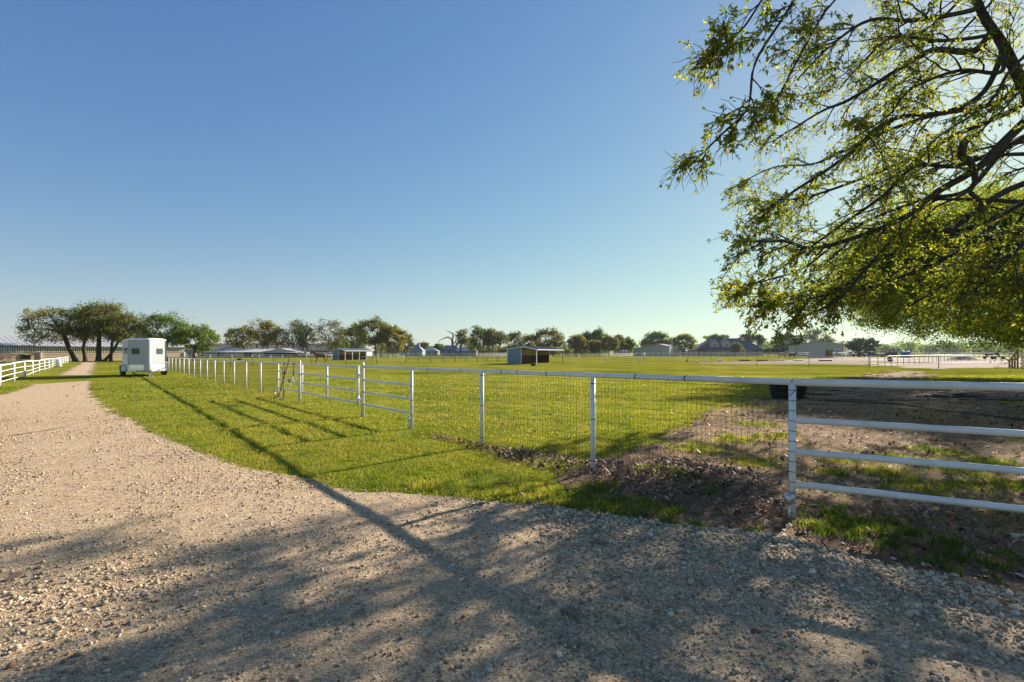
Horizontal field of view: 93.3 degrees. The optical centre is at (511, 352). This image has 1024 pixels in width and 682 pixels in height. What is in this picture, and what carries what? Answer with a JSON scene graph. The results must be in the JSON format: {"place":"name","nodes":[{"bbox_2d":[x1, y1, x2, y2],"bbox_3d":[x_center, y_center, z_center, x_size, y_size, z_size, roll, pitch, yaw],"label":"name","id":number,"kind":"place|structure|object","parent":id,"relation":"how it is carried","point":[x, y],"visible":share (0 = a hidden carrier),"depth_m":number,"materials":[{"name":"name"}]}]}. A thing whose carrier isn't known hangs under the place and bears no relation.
{"place":"outdoors","nodes":[
{"label":"outdoors","id":0,"kind":"place"},
{"bbox_2d":[187,343,374,355],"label":"ranch house","id":1,"kind":"structure","parent":0,"point":[315,348],"depth_m":217.95,"materials":[{"name":"grey"}]},
{"bbox_2d":[400,343,425,355],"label":"house","id":2,"kind":"structure","parent":0,"point":[416,350],"depth_m":235.50,"materials":[{"name":"white paint"}]},
{"bbox_2d":[424,347,439,354],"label":"house","id":3,"kind":"structure","parent":0,"point":[431,351],"depth_m":250.50,"materials":[{"name":"white paint"}]},
{"bbox_2d":[442,345,458,355],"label":"house","id":4,"kind":"structure","parent":0,"point":[446,350],"depth_m":240.50,"materials":[{"name":"white paint"}]},
{"bbox_2d":[456,348,477,355],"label":"house","id":5,"kind":"structure","parent":0,"point":[465,351],"depth_m":238.50,"materials":[{"name":"white paint"}]},
{"bbox_2d":[0,362,1023,681],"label":"gravel road","id":6,"kind":"structure","parent":0,"point":[48,404],"depth_m":3.20,"materials":[{"name":"beige gravel"}]},
{"bbox_2d":[560,606,580,622],"bbox_3d":[0.361,1.568,2.916,0.061,0.059,0.159,0,0,-44],"label":"bark piece","id":7,"kind":"object","parent":6,"relation":"on","point":[572,611],"visible":1,"depth_m":2.91,"materials":[{"name":"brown wood"}]},
{"bbox_2d":[566,638,581,647],"bbox_3d":[0.340,1.579,2.623,0.104,0.048,0.042,0,0,-20],"label":"bark piece","id":8,"kind":"object","parent":6,"relation":"on","point":[574,642],"visible":1,"depth_m":2.61,"materials":[{"name":"grey wood"}]},
{"bbox_2d":[588,540,612,543],"bbox_3d":[0.736,1.581,4.023,0.198,0.035,0.040,0,0,12],"label":"stick","id":9,"kind":"object","parent":6,"relation":"on","point":[600,542],"visible":0.98,"depth_m":4.01,"materials":[{"name":"grey wood"}]},
{"bbox_2d":[751,628,761,633],"bbox_3d":[1.389,1.590,2.750,0.063,0.040,0.044,0,0,0],"label":"brick fragment","id":10,"kind":"object","parent":6,"relation":"on","point":[756,630],"visible":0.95,"depth_m":2.74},
{"bbox_2d":[0,352,1023,570],"bbox_3d":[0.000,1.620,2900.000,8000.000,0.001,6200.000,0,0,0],"label":"ground","id":11,"kind":"structure","parent":0,"point":[651,365],"depth_m":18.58,"materials":[{"name":"green plant"}]},
{"bbox_2d":[0,357,69,385],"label":"rail fence","id":12,"kind":"object","parent":11,"relation":"on","point":[32,369],"visible":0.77,"depth_m":33.05,"materials":[{"name":"white wood"}]},
{"bbox_2d":[11,304,93,360],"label":"oak tree","id":13,"kind":"object","parent":11,"relation":"on","point":[62,332],"visible":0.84,"depth_m":84.36,"materials":[{"name":"green leaf"},{"name":"bark"}]},
{"bbox_2d":[55,359,62,366],"bbox_3d":[-51.237,1.180,54.693,0.640,0.880,0.624,0,0,0],"label":"bollard","id":14,"kind":"object","parent":11,"relation":"on","point":[58,362],"visible":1,"depth_m":54.52,"materials":[{"name":"paint"}]},
{"bbox_2d":[37,354,121,357],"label":"pipe fence","id":15,"kind":"object","parent":11,"relation":"on","point":[77,357],"visible":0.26,"depth_m":87.31,"materials":[{"name":"white metal"}]},
{"bbox_2d":[52,301,109,360],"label":"oak tree","id":16,"kind":"object","parent":11,"relation":"on","point":[84,345],"visible":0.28,"depth_m":86.48,"materials":[{"name":"green plant"}]},
{"bbox_2d":[0,335,184,361],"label":"stable barn","id":17,"kind":"structure","parent":11,"relation":"on","point":[11,350],"depth_m":89.23,"materials":[{"name":"beige metal"}]},
{"bbox_2d":[21,354,30,359],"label":"window","id":18,"kind":"structure","parent":17,"relation":"in","point":[23,356],"depth_m":85.56,"materials":[{"name":"black glass"}]},
{"bbox_2d":[65,298,139,360],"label":"oak tree","id":19,"kind":"object","parent":11,"relation":"on","point":[114,308],"visible":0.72,"depth_m":85.81,"materials":[{"name":"green plant"}]},
{"bbox_2d":[91,310,139,360],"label":"oak tree","id":20,"kind":"object","parent":11,"relation":"on","point":[111,348],"visible":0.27,"depth_m":87.64,"materials":[{"name":"green plant"}]},
{"bbox_2d":[90,310,156,360],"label":"oak tree","id":21,"kind":"object","parent":11,"relation":"on","point":[119,336],"visible":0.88,"depth_m":85.74,"materials":[{"name":"green plant"}]},
{"bbox_2d":[119,338,167,376],"bbox_3d":[-25.445,0.340,33.553,2.580,2.560,6.257,0,0,-43],"label":"horse trailer","id":22,"kind":"object","parent":11,"relation":"on","point":[144,355],"visible":1,"depth_m":32.22,"materials":[{"name":"metal"}]},
{"bbox_2d":[134,310,192,360],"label":"oak tree","id":23,"kind":"object","parent":11,"relation":"on","point":[157,319],"visible":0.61,"depth_m":90.27,"materials":[{"name":"green plant"}]},
{"bbox_2d":[166,323,221,360],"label":"oak tree","id":24,"kind":"object","parent":11,"relation":"on","point":[179,337],"visible":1,"depth_m":89.07,"materials":[{"name":"green plant"}]},
{"bbox_2d":[168,357,300,401],"bbox_3d":[-19.027,0.988,29.851,0.086,1.465,37.043,0,0,-41],"label":"pipe fence","id":25,"kind":"object","parent":11,"relation":"on","point":[184,370],"visible":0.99,"depth_m":23.29,"materials":[{"name":"metal"}]},
{"bbox_2d":[222,325,257,348],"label":"oak tree","id":26,"kind":"object","parent":11,"relation":"on","point":[236,343],"visible":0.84,"depth_m":165.83,"materials":[{"name":"green plant"}]},
{"bbox_2d":[185,355,306,358],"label":"rail fence","id":27,"kind":"object","parent":11,"relation":"on","point":[259,356],"visible":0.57,"depth_m":113.78,"materials":[{"name":"white metal"}]},
{"bbox_2d":[189,348,314,357],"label":"stable block","id":28,"kind":"structure","parent":11,"relation":"on","point":[277,353],"depth_m":150.00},
{"bbox_2d":[241,316,283,348],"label":"oak tree","id":29,"kind":"object","parent":11,"relation":"on","point":[266,327],"visible":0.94,"depth_m":163.88,"materials":[{"name":"green plant"}]},
{"bbox_2d":[166,356,376,365],"bbox_3d":[-29.983,1.100,61.282,26.190,1.140,5.556,0,0,-37],"label":"pipe fence","id":30,"kind":"object","parent":11,"relation":"on","point":[291,358],"visible":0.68,"depth_m":64.13,"materials":[{"name":"metal"}]},
{"bbox_2d":[270,327,290,348],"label":"oak tree","id":31,"kind":"object","parent":11,"relation":"on","point":[278,341],"visible":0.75,"depth_m":167.16,"materials":[{"name":"green plant"}]},
{"bbox_2d":[278,366,284,399],"bbox_3d":[-7.998,1.052,16.742,0.212,1.124,0.832,0,0,-30],"label":"manure fork","id":32,"kind":"object","parent":11,"relation":"on","point":[283,397],"visible":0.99,"depth_m":16.71,"materials":[{"name":"brown wood"}]},
{"bbox_2d":[274,356,290,397],"bbox_3d":[-8.009,0.862,16.785,1.064,1.504,0.200,0,0,42],"label":"manure fork","id":33,"kind":"object","parent":11,"relation":"on","point":[283,378],"visible":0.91,"depth_m":16.81,"materials":[{"name":"brown wood"}]},
{"bbox_2d":[279,318,311,349],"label":"oak tree","id":34,"kind":"object","parent":11,"relation":"on","point":[298,326],"visible":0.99,"depth_m":167.15,"materials":[{"name":"green plant"}]},
{"bbox_2d":[297,322,317,351],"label":"oak tree","id":35,"kind":"object","parent":11,"relation":"on","point":[305,344],"visible":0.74,"depth_m":169.80,"materials":[{"name":"green plant"}]},
{"bbox_2d":[310,350,327,362],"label":"horse","id":36,"kind":"object","parent":11,"relation":"on","point":[316,354],"visible":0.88,"depth_m":71.31},
{"bbox_2d":[310,317,347,355],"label":"oak tree","id":37,"kind":"object","parent":11,"relation":"on","point":[335,339],"visible":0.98,"depth_m":171.32,"materials":[{"name":"green plant"}]},
{"bbox_2d":[330,338,349,352],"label":"bush","id":38,"kind":"object","parent":11,"relation":"on","point":[346,344],"visible":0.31,"depth_m":179.29,"materials":[{"name":"green plant"}]},
{"bbox_2d":[332,348,372,359],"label":"horse shelter","id":39,"kind":"object","parent":11,"relation":"on","point":[349,352],"visible":0.94,"depth_m":103.64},
{"bbox_2d":[336,321,368,348],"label":"oak tree","id":40,"kind":"object","parent":11,"relation":"on","point":[352,335],"visible":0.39,"depth_m":188.23,"materials":[{"name":"green plant"}]},
{"bbox_2d":[350,314,391,356],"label":"oak tree","id":41,"kind":"object","parent":11,"relation":"on","point":[373,324],"visible":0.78,"depth_m":169.84,"materials":[{"name":"green plant"}]},
{"bbox_2d":[377,355,404,360],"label":"pipe gate","id":42,"kind":"structure","parent":11,"relation":"on","point":[390,357],"depth_m":75.48,"materials":[{"name":"white metal"}]},
{"bbox_2d":[376,324,407,356],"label":"oak tree","id":43,"kind":"object","parent":11,"relation":"on","point":[387,332],"visible":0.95,"depth_m":168.34,"materials":[{"name":"green plant"}]},
{"bbox_2d":[398,331,415,355],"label":"oak tree","id":44,"kind":"object","parent":11,"relation":"on","point":[409,341],"visible":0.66,"depth_m":213.92,"materials":[{"name":"green plant"}]},
{"bbox_2d":[417,341,431,348],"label":"oak tree","id":45,"kind":"object","parent":11,"relation":"on","point":[423,344],"visible":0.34,"depth_m":279.82,"materials":[{"name":"green plant"}]},
{"bbox_2d":[433,343,444,352],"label":"oak tree","id":46,"kind":"object","parent":11,"relation":"on","point":[438,346],"visible":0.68,"depth_m":278.12,"materials":[{"name":"green plant"}]},
{"bbox_2d":[441,330,462,356],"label":"dead tree","id":47,"kind":"object","parent":11,"relation":"on","point":[453,347],"visible":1,"depth_m":171.74,"materials":[{"name":"wood"}]},
{"bbox_2d":[405,355,506,362],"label":"pipe fence","id":48,"kind":"object","parent":11,"relation":"on","point":[430,357],"visible":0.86,"depth_m":78.82,"materials":[{"name":"metal"}]},
{"bbox_2d":[453,327,469,356],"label":"oak tree","id":49,"kind":"object","parent":11,"relation":"on","point":[462,341],"visible":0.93,"depth_m":181.55,"materials":[{"name":"green plant"}]},
{"bbox_2d":[466,336,477,356],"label":"oak tree","id":50,"kind":"object","parent":11,"relation":"on","point":[469,347],"visible":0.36,"depth_m":185.70,"materials":[{"name":"green plant"}]},
{"bbox_2d":[468,324,491,356],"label":"oak tree","id":51,"kind":"object","parent":11,"relation":"on","point":[477,332],"visible":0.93,"depth_m":178.59,"materials":[{"name":"green plant"}]},
{"bbox_2d":[481,327,502,356],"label":"oak tree","id":52,"kind":"object","parent":11,"relation":"on","point":[491,342],"visible":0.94,"depth_m":179.18,"materials":[{"name":"green plant"}]},
{"bbox_2d":[492,330,511,356],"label":"oak tree","id":53,"kind":"object","parent":11,"relation":"on","point":[503,337],"visible":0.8,"depth_m":181.22,"materials":[{"name":"green plant"}]},
{"bbox_2d":[1,386,1023,584],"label":"weeds","id":54,"kind":"object","parent":11,"relation":"on","point":[958,553],"visible":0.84,"depth_m":4.99,"materials":[{"name":"green plant"}]},
{"bbox_2d":[426,345,598,354],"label":"hedgerow","id":55,"kind":"object","parent":11,"relation":"on","point":[503,351],"visible":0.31,"depth_m":306.69,"materials":[{"name":"green plant"}]},
{"bbox_2d":[6,386,1023,585],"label":"fallen leaves","id":56,"kind":"object","parent":11,"relation":"on","point":[972,532],"visible":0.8,"depth_m":5.80,"materials":[{"name":"brown plant"}]},
{"bbox_2d":[505,330,526,348],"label":"oak tree","id":57,"kind":"object","parent":11,"relation":"on","point":[514,336],"visible":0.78,"depth_m":198.88,"materials":[{"name":"green plant"}]},
{"bbox_2d":[520,333,535,346],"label":"oak tree","id":58,"kind":"object","parent":11,"relation":"on","point":[527,341],"visible":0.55,"depth_m":203.32,"materials":[{"name":"green plant"}]},
{"bbox_2d":[507,346,562,363],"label":"horse shelter","id":59,"kind":"object","parent":11,"relation":"on","point":[523,354],"visible":0.97,"depth_m":71.86,"materials":[{"name":"white metal"}]},
{"bbox_2d":[183,343,912,353],"bbox_3d":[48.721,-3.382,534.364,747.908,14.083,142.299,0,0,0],"label":"distant tree line","id":60,"kind":"object","parent":11,"relation":"on","point":[897,349],"visible":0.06,"depth_m":486.52,"materials":[{"name":"green plant"}]},
{"bbox_2d":[529,326,567,354],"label":"oak tree","id":61,"kind":"object","parent":11,"relation":"on","point":[546,342],"visible":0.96,"depth_m":192.31,"materials":[{"name":"green plant"}]},
{"bbox_2d":[566,333,588,355],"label":"oak tree","id":62,"kind":"object","parent":11,"relation":"on","point":[577,342],"visible":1,"depth_m":198.33,"materials":[{"name":"green plant"}]},
{"bbox_2d":[579,330,589,355],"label":"oak tree","id":63,"kind":"object","parent":11,"relation":"on","point":[586,334],"visible":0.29,"depth_m":213.78,"materials":[{"name":"green plant"}]},
{"bbox_2d":[587,339,601,355],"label":"oak tree","id":64,"kind":"object","parent":11,"relation":"on","point":[593,346],"visible":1,"depth_m":194.96,"materials":[{"name":"green plant"}]},
{"bbox_2d":[561,353,632,356],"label":"rail fence","id":65,"kind":"object","parent":11,"relation":"on","point":[598,353],"visible":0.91,"depth_m":181.19,"materials":[{"name":"metal"}]},
{"bbox_2d":[588,326,607,355],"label":"oak tree","id":66,"kind":"object","parent":11,"relation":"on","point":[597,334],"visible":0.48,"depth_m":208.51,"materials":[{"name":"green plant"}]},
{"bbox_2d":[600,335,619,355],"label":"oak tree","id":67,"kind":"object","parent":11,"relation":"on","point":[612,343],"visible":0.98,"depth_m":198.36,"materials":[{"name":"green plant"}]},
{"bbox_2d":[614,334,627,355],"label":"oak tree","id":68,"kind":"object","parent":11,"relation":"on","point":[622,340],"visible":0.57,"depth_m":210.49,"materials":[{"name":"green plant"}]},
{"bbox_2d":[623,336,638,355],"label":"oak tree","id":69,"kind":"object","parent":11,"relation":"on","point":[630,344],"visible":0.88,"depth_m":213.68,"materials":[{"name":"green plant"}]},
{"bbox_2d":[639,330,672,346],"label":"oak tree","id":70,"kind":"object","parent":11,"relation":"on","point":[659,336],"visible":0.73,"depth_m":246.55,"materials":[{"name":"green plant"}]},
{"bbox_2d":[634,344,690,355],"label":"metal barn","id":71,"kind":"structure","parent":11,"relation":"on","point":[661,349],"depth_m":209.39,"materials":[{"name":"beige metal"}]},
{"bbox_2d":[670,332,700,355],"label":"oak tree","id":72,"kind":"object","parent":11,"relation":"on","point":[690,340],"visible":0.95,"depth_m":220.16,"materials":[{"name":"green plant"}]},
{"bbox_2d":[361,362,1023,517],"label":"pipe fence","id":73,"kind":"object","parent":11,"relation":"on","point":[793,451],"visible":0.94,"depth_m":4.64,"materials":[{"name":"metal"}]},
{"bbox_2d":[300,363,360,405],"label":"pipe gate","id":74,"kind":"structure","parent":73,"relation":"attached to","point":[358,399],"depth_m":13.71,"materials":[{"name":"metal"}]},
{"bbox_2d":[551,355,867,365],"bbox_3d":[22.631,1.106,68.223,3.483,1.128,44.671,0,0,-45],"label":"pipe fence","id":75,"kind":"object","parent":11,"relation":"on","point":[638,360],"visible":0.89,"depth_m":64.85,"materials":[{"name":"metal"}]},
{"bbox_2d":[700,333,728,343],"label":"oak tree","id":76,"kind":"object","parent":11,"relation":"on","point":[715,335],"visible":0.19,"depth_m":261.74,"materials":[{"name":"green plant"}]},
{"bbox_2d":[688,337,763,355],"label":"house","id":77,"kind":"structure","parent":11,"relation":"on","point":[715,347],"depth_m":226.63,"materials":[{"name":"brick"}]},
{"bbox_2d":[728,342,742,354],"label":"oak tree","id":78,"kind":"object","parent":11,"relation":"on","point":[734,348],"visible":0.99,"depth_m":199.17,"materials":[{"name":"green plant"}]},
{"bbox_2d":[652,353,848,356],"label":"rail fence","id":79,"kind":"object","parent":11,"relation":"on","point":[736,355],"visible":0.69,"depth_m":173.25,"materials":[{"name":"grey metal"}]},
{"bbox_2d":[739,331,766,346],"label":"oak tree","id":80,"kind":"object","parent":11,"relation":"on","point":[759,338],"visible":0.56,"depth_m":258.46,"materials":[{"name":"green plant"}]},
{"bbox_2d":[763,347,772,354],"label":"bush","id":81,"kind":"object","parent":11,"relation":"on","point":[768,351],"visible":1,"depth_m":227.09,"materials":[{"name":"green plant"}]},
{"bbox_2d":[772,346,787,355],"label":"bush","id":82,"kind":"object","parent":11,"relation":"on","point":[776,350],"visible":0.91,"depth_m":226.31,"materials":[{"name":"green plant"}]},
{"bbox_2d":[769,384,806,399],"bbox_3d":[9.633,1.337,16.894,1.314,0.567,1.314,0,0,0],"label":"water trough","id":83,"kind":"object","parent":11,"relation":"on","point":[780,393],"visible":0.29,"depth_m":16.50,"materials":[{"name":"black plastic"}]},
{"bbox_2d":[770,332,806,355],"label":"oak tree","id":84,"kind":"object","parent":11,"relation":"on","point":[783,343],"visible":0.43,"depth_m":236.36,"materials":[{"name":"green plant"}]},
{"bbox_2d":[788,341,851,355],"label":"metal barn","id":85,"kind":"structure","parent":11,"relation":"on","point":[802,350],"depth_m":201.64,"materials":[{"name":"beige metal"}]},
{"bbox_2d":[803,328,836,342],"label":"oak tree","id":86,"kind":"object","parent":11,"relation":"on","point":[815,337],"visible":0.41,"depth_m":298.19,"materials":[{"name":"green plant"}]},
{"bbox_2d":[808,348,832,357],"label":"horse shelter","id":87,"kind":"object","parent":11,"relation":"on","point":[819,353],"visible":0.94,"depth_m":141.60,"materials":[{"name":"grey metal"}]},
{"bbox_2d":[658,0,1023,349],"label":"shade tree","id":88,"kind":"object","parent":11,"relation":"on","point":[974,268],"visible":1,"depth_m":9.86,"materials":[{"name":"green plant"}]},
{"bbox_2d":[851,352,866,356],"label":"pickup truck","id":89,"kind":"object","parent":11,"relation":"on","point":[858,354],"visible":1,"depth_m":169.24,"materials":[{"name":"grey metal"}]},
{"bbox_2d":[846,337,881,355],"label":"oak tree","id":90,"kind":"object","parent":11,"relation":"on","point":[858,344],"visible":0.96,"depth_m":203.05,"materials":[{"name":"green plant"}]},
{"bbox_2d":[863,352,878,356],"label":"pickup truck","id":91,"kind":"object","parent":11,"relation":"on","point":[871,353],"visible":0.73,"depth_m":171.19,"materials":[{"name":"grey metal"}]},
{"bbox_2d":[753,339,1023,353],"bbox_3d":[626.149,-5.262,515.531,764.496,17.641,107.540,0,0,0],"label":"woods","id":92,"kind":"object","parent":11,"relation":"on","point":[959,348],"visible":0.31,"depth_m":483.31,"materials":[{"name":"green plant"}]},
{"bbox_2d":[879,352,897,356],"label":"parked car","id":93,"kind":"object","parent":11,"relation":"on","point":[893,354],"visible":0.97,"depth_m":164.18,"materials":[{"name":"white metal"}]},
{"bbox_2d":[785,357,1020,368],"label":"sand arena","id":94,"kind":"object","parent":11,"relation":"on","point":[874,360],"visible":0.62,"depth_m":76.66},
{"bbox_2d":[943,355,986,360],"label":"sand mound","id":95,"kind":"object","parent":94,"relation":"on","point":[966,359],"visible":0.72,"depth_m":94.49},
{"bbox_2d":[982,353,1005,358],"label":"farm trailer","id":96,"kind":"object","parent":94,"relation":"on","point":[990,354],"visible":0.7,"depth_m":111.19,"materials":[{"name":"white paint"}]},
{"bbox_2d":[795,172,1023,372],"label":"oak tree","id":97,"kind":"object","parent":11,"relation":"on","point":[1004,332],"visible":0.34,"depth_m":28.88,"materials":[{"name":"green plant"}]},
{"bbox_2d":[870,354,970,366],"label":"pipe fence","id":98,"kind":"object","parent":11,"relation":"on","point":[919,358],"visible":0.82,"depth_m":68.71,"materials":[{"name":"metal"}]},
{"bbox_2d":[868,356,1023,367],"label":"pipe fence","id":99,"kind":"object","parent":11,"relation":"on","point":[938,362],"visible":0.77,"depth_m":50.27,"materials":[{"name":"grey metal"}]},
{"bbox_2d":[1008,350,1018,367],"bbox_3d":[51.815,0.697,50.000,1.027,1.847,0.100,0,0,0],"label":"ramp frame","id":100,"kind":"object","parent":11,"relation":"on","point":[1014,361],"visible":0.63,"depth_m":49.95,"materials":[{"name":"brown wood"}]},
{"bbox_2d":[0,0,1023,352],"label":"sky","id":101,"kind":"structure","parent":0,"point":[430,168],"materials":[{"name":"blue"}]},
{"bbox_2d":[696,361,869,363],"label":"dirt track","id":102,"kind":"structure","parent":0,"point":[812,362],"depth_m":76.37,"materials":[{"name":"beige soil"}]},
{"bbox_2d":[557,370,1023,592],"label":"dirt ground","id":103,"kind":"structure","parent":0,"point":[1016,581],"depth_m":6.76,"materials":[{"name":"brown soil"}]},
{"bbox_2d":[784,493,793,518],"bbox_3d":[2.636,1.505,4.604,0.086,0.330,0.086,0,0,0],"label":"ground stake","id":104,"kind":"object","parent":103,"relation":"on","point":[788,498],"visible":0.95,"depth_m":4.58,"materials":[{"name":"silver metal"}]},
{"bbox_2d":[809,400,1023,420],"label":"garden hose","id":105,"kind":"object","parent":103,"relation":"on","point":[918,406],"visible":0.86,"depth_m":14.15,"materials":[{"name":"black rubber"}]},
{"bbox_2d":[916,393,1023,399],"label":"hose coil","id":106,"kind":"object","parent":103,"relation":"on","point":[957,395],"visible":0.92,"depth_m":16.72,"materials":[{"name":"black rubber"}]},
{"bbox_2d":[1010,533,1023,539],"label":"pale rock","id":107,"kind":"object","parent":103,"relation":"on","point":[1015,535],"visible":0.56,"depth_m":4.12,"materials":[{"name":"stone"}]},
{"bbox_2d":[899,351,912,357],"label":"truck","id":108,"kind":"object","parent":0,"point":[904,353],"visible":0.88,"depth_m":149.43,"materials":[{"name":"white paint"}]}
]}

